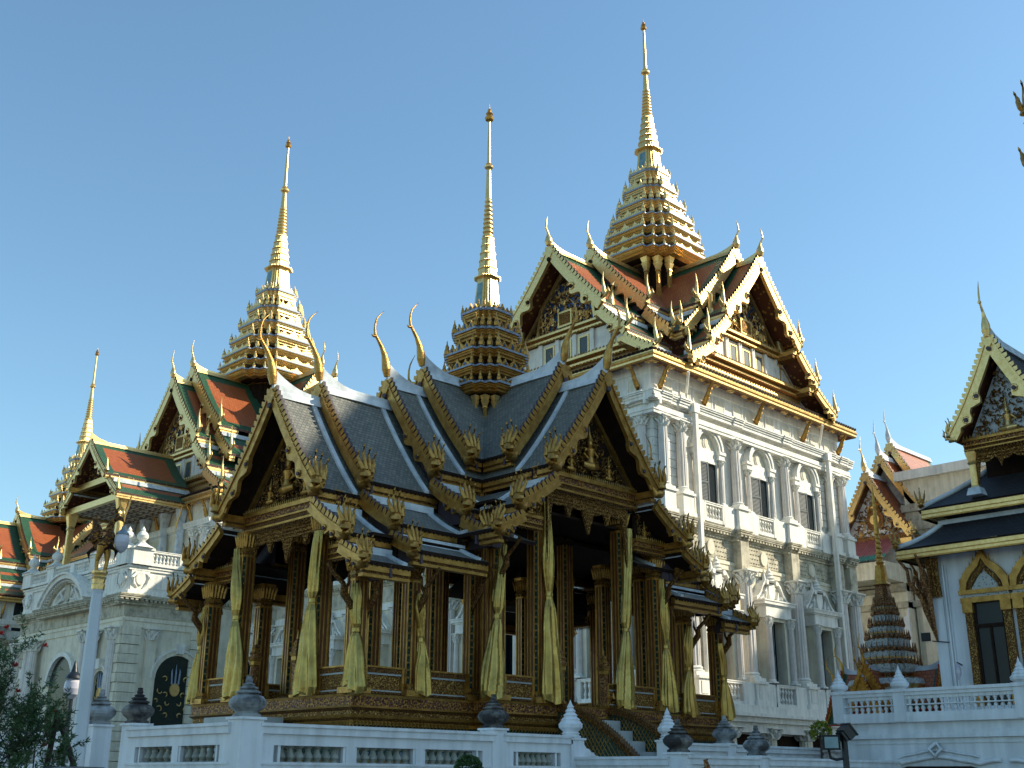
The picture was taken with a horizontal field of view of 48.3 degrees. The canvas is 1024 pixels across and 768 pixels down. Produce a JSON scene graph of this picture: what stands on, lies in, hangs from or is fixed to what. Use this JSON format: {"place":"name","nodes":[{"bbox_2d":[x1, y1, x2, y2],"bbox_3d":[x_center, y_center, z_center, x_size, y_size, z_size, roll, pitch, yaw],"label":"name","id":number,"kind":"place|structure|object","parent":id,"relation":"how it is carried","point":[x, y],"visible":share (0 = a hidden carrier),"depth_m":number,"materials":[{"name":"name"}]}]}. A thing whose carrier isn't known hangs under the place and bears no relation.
{"place":"outdoors","nodes":[
{"label":"outdoors","id":0,"kind":"place"},
{"bbox_2d":[166,104,759,763],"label":"open pavilion","id":1,"kind":"structure","parent":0,"point":[468,462],"depth_m":28.96,"materials":[{"name":"grey tile"}]},
{"bbox_2d":[185,607,205,704],"bbox_3d":[-7.880,6.831,28.702,0.604,2.360,0.383,-18,-26,42],"label":"curtain","id":2,"kind":"object","parent":1,"relation":"hanging from","point":[192,690],"visible":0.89,"depth_m":28.47,"materials":[{"name":"gold fabric"}]},
{"bbox_2d":[222,549,244,700],"bbox_3d":[-6.605,5.763,27.613,0.799,3.640,0.377,-18,-26,42],"label":"curtain","id":3,"kind":"object","parent":1,"relation":"hanging from","point":[234,676],"visible":0.94,"depth_m":27.39,"materials":[{"name":"gold fabric"}]},
{"bbox_2d":[292,530,323,696],"bbox_3d":[-4.550,5.126,25.631,0.861,3.650,0.392,-18,-26,42],"label":"curtain","id":4,"kind":"object","parent":1,"relation":"hanging from","point":[305,679],"visible":1,"depth_m":25.34,"materials":[{"name":"gold fabric"}]},
{"bbox_2d":[341,583,366,694],"bbox_3d":[-3.312,5.412,24.358,0.753,2.330,0.396,-18,-26,42],"label":"curtain","id":5,"kind":"object","parent":1,"relation":"hanging from","point":[354,674],"visible":0.99,"depth_m":24.18,"materials":[{"name":"gold fabric"}]},
{"bbox_2d":[414,593,431,697],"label":"curtain","id":6,"kind":"object","parent":1,"relation":"hanging from","point":[422,679],"visible":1,"depth_m":25.34,"materials":[{"name":"gold fabric"}]},
{"bbox_2d":[479,544,506,700],"bbox_3d":[-0.418,5.472,26.468,0.383,3.580,0.748,-18,-26,42],"label":"curtain","id":7,"kind":"object","parent":1,"relation":"hanging from","point":[492,679],"visible":0.98,"depth_m":26.17,"materials":[{"name":"gold fabric"}]},
{"bbox_2d":[540,501,564,704],"bbox_3d":[0.961,5.322,27.974,0.393,4.900,0.774,-18,-26,42],"label":"curtain","id":8,"kind":"object","parent":1,"relation":"hanging from","point":[552,686],"visible":1,"depth_m":27.57,"materials":[{"name":"gold fabric"}]},
{"bbox_2d":[615,528,634,709],"bbox_3d":[2.919,6.056,29.769,0.391,4.700,0.788,-18,-26,42],"label":"curtain","id":9,"kind":"object","parent":1,"relation":"hanging from","point":[625,688],"visible":0.99,"depth_m":29.45,"materials":[{"name":"gold fabric"}]},
{"bbox_2d":[659,579,679,713],"bbox_3d":[4.187,7.063,30.799,0.392,3.520,0.684,-18,-26,42],"label":"curtain","id":10,"kind":"object","parent":1,"relation":"hanging from","point":[670,697],"visible":1,"depth_m":30.49,"materials":[{"name":"gold fabric"}]},
{"bbox_2d":[681,627,698,717],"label":"curtain","id":11,"kind":"object","parent":1,"relation":"hanging from","point":[689,706],"visible":1,"depth_m":31.91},
{"bbox_2d":[716,643,735,720],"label":"curtain","id":12,"kind":"object","parent":1,"relation":"hanging from","point":[726,705],"visible":1,"depth_m":33.05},
{"bbox_2d":[0,0,1023,521],"label":"sky","id":13,"kind":"structure","parent":0,"point":[871,146],"materials":[{"name":"blue"}]},
{"bbox_2d":[703,759,710,767],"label":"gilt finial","id":14,"kind":"object","parent":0,"point":[706,764],"visible":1,"depth_m":15.52,"materials":[{"name":"gold metal"}]},
{"bbox_2d":[848,414,985,665],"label":"temple building","id":15,"kind":"structure","parent":0,"point":[896,476],"depth_m":74.04,"materials":[{"name":"beige paint"}]},
{"bbox_2d":[1013,80,1023,166],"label":"throne hall","id":16,"kind":"structure","parent":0,"point":[1020,106],"depth_m":42.97,"materials":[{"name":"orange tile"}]},
{"label":"ground","id":17,"kind":"structure","parent":0,"visible":0},
{"bbox_2d":[0,611,89,767],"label":"flowering shrub","id":18,"kind":"object","parent":17,"relation":"on","point":[20,727],"visible":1,"depth_m":7.86,"materials":[{"name":"green plant"}]},
{"bbox_2d":[61,661,79,765],"bbox_3d":[-6.188,5.458,15.658,0.240,3.240,0.228,-18,-26,42],"label":"garden lamp","id":19,"kind":"object","parent":17,"relation":"on","point":[73,678],"visible":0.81,"depth_m":15.99,"materials":[{"name":"black paint"}]},
{"bbox_2d":[43,766,103,767],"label":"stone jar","id":20,"kind":"object","parent":17,"relation":"on","point":[73,767],"visible":1,"depth_m":7.34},
{"bbox_2d":[68,506,128,766],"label":"street lamp","id":21,"kind":"object","parent":17,"relation":"on","point":[105,544],"visible":1,"depth_m":11.02,"materials":[{"name":"white metal"}]},
{"bbox_2d":[0,20,865,767],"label":"palace","id":22,"kind":"structure","parent":17,"relation":"on","point":[732,412],"depth_m":64.01,"materials":[{"name":"white paint"}]},
{"bbox_2d":[8,602,23,630],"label":"arched window","id":23,"kind":"structure","parent":22,"relation":"in","point":[16,608],"depth_m":104.72,"materials":[{"name":"black glass"}]},
{"bbox_2d":[93,671,102,701],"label":"door","id":24,"kind":"structure","parent":22,"relation":"in","point":[98,683],"depth_m":74.39,"materials":[{"name":"black paint"}]},
{"bbox_2d":[150,656,190,752],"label":"door","id":25,"kind":"structure","parent":22,"relation":"in","point":[170,686],"depth_m":75.23,"materials":[{"name":"black paint"}]},
{"bbox_2d":[176,463,181,474],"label":"attic window","id":26,"kind":"structure","parent":22,"relation":"in","point":[178,466],"depth_m":88.57,"materials":[{"name":"gold metal"}]},
{"bbox_2d":[184,460,191,478],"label":"attic window","id":27,"kind":"structure","parent":22,"relation":"in","point":[188,464],"depth_m":87.56,"materials":[{"name":"grey glass"}]},
{"bbox_2d":[505,635,512,674],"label":"window","id":28,"kind":"structure","parent":22,"relation":"in","point":[508,638],"depth_m":57.16,"materials":[{"name":"black glass"}]},
{"bbox_2d":[544,345,554,363],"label":"attic window","id":29,"kind":"structure","parent":22,"relation":"in","point":[547,357],"depth_m":61.70,"materials":[{"name":"gold glass"}]},
{"bbox_2d":[561,340,571,358],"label":"attic window","id":30,"kind":"structure","parent":22,"relation":"in","point":[570,343],"depth_m":60.61,"materials":[{"name":"gold metal"}]},
{"bbox_2d":[578,334,589,354],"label":"attic window","id":31,"kind":"structure","parent":22,"relation":"in","point":[583,341],"depth_m":60.01,"materials":[{"name":"gold glass"}]},
{"bbox_2d":[701,461,716,503],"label":"window","id":32,"kind":"structure","parent":22,"relation":"in","point":[708,477],"depth_m":56.23,"materials":[{"name":"grey wood"}]},
{"bbox_2d":[729,343,737,360],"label":"attic window","id":33,"kind":"structure","parent":22,"relation":"in","point":[732,348],"depth_m":61.16,"materials":[{"name":"gold metal"}]},
{"bbox_2d":[742,348,750,366],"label":"attic window","id":34,"kind":"structure","parent":22,"relation":"in","point":[746,354],"depth_m":61.97,"materials":[{"name":"gold metal"}]},
{"bbox_2d":[750,477,767,517],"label":"window","id":35,"kind":"structure","parent":22,"relation":"in","point":[758,487],"depth_m":59.18,"materials":[{"name":"white wood"}]},
{"bbox_2d":[755,354,763,372],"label":"attic window","id":36,"kind":"structure","parent":22,"relation":"in","point":[758,359],"depth_m":62.79,"materials":[{"name":"gold metal"}]},
{"bbox_2d":[772,624,778,684],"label":"window","id":37,"kind":"structure","parent":22,"relation":"in","point":[773,626],"depth_m":56.67,"materials":[{"name":"grey glass"}]},
{"bbox_2d":[798,492,814,530],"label":"window","id":38,"kind":"structure","parent":22,"relation":"in","point":[805,501],"depth_m":62.20,"materials":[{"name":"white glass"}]},
{"bbox_2d":[820,633,826,689],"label":"window","id":39,"kind":"structure","parent":22,"relation":"in","point":[821,633],"depth_m":59.70,"materials":[{"name":"grey glass"}]},
{"bbox_2d":[0,675,901,767],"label":"balustrade wall","id":40,"kind":"structure","parent":17,"relation":"on","point":[245,736],"depth_m":20.11,"materials":[{"name":"grey stone"}]},
{"bbox_2d":[454,754,483,767],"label":"clipped bush","id":41,"kind":"object","parent":17,"relation":"on","point":[470,760],"visible":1,"depth_m":14.55,"materials":[{"name":"green plant"}]},
{"bbox_2d":[808,719,832,758],"bbox_3d":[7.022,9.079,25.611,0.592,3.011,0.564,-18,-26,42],"label":"potted plant","id":42,"kind":"object","parent":17,"relation":"on","point":[815,727],"visible":0.89,"depth_m":25.92,"materials":[{"name":"green plant"}]},
{"bbox_2d":[820,732,841,758],"bbox_3d":[7.235,9.212,25.639,0.500,2.780,0.476,-18,-26,42],"label":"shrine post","id":43,"kind":"object","parent":17,"relation":"on","point":[835,753],"visible":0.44,"depth_m":25.74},
{"bbox_2d":[822,723,858,767],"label":"floodlight","id":44,"kind":"object","parent":17,"relation":"on","point":[845,733],"visible":1,"depth_m":14.51,"materials":[{"name":"black paint"}]},
{"bbox_2d":[825,486,943,726],"bbox_3d":[12.533,8.891,37.999,4.152,11.500,4.152,0,-19,0],"label":"prang shrine","id":45,"kind":"object","parent":17,"relation":"on","point":[887,644],"visible":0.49,"depth_m":37.49,"materials":[{"name":"ceramic"}]},
{"bbox_2d":[830,657,1023,767],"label":"terrace wall","id":46,"kind":"structure","parent":17,"relation":"on","point":[908,737],"depth_m":26.16,"materials":[{"name":"white paint"}]},
{"bbox_2d":[888,284,1023,710],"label":"hall","id":47,"kind":"structure","parent":46,"relation":"on","point":[966,552],"depth_m":30.42,"materials":[{"name":"white paint"}]},
{"bbox_2d":[958,550,1019,705],"bbox_3d":[12.349,6.111,29.563,1.360,4.250,0.220,-18,-26,42],"label":"window frame","id":48,"kind":"structure","parent":47,"relation":"in","point":[987,605],"depth_m":29.55,"materials":[{"name":"gold metal"}]},
{"bbox_2d":[1008,549,1023,664],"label":"window frame","id":49,"kind":"structure","parent":47,"relation":"in","point":[1016,577],"depth_m":29.14,"materials":[{"name":"gold metal"}]}
]}

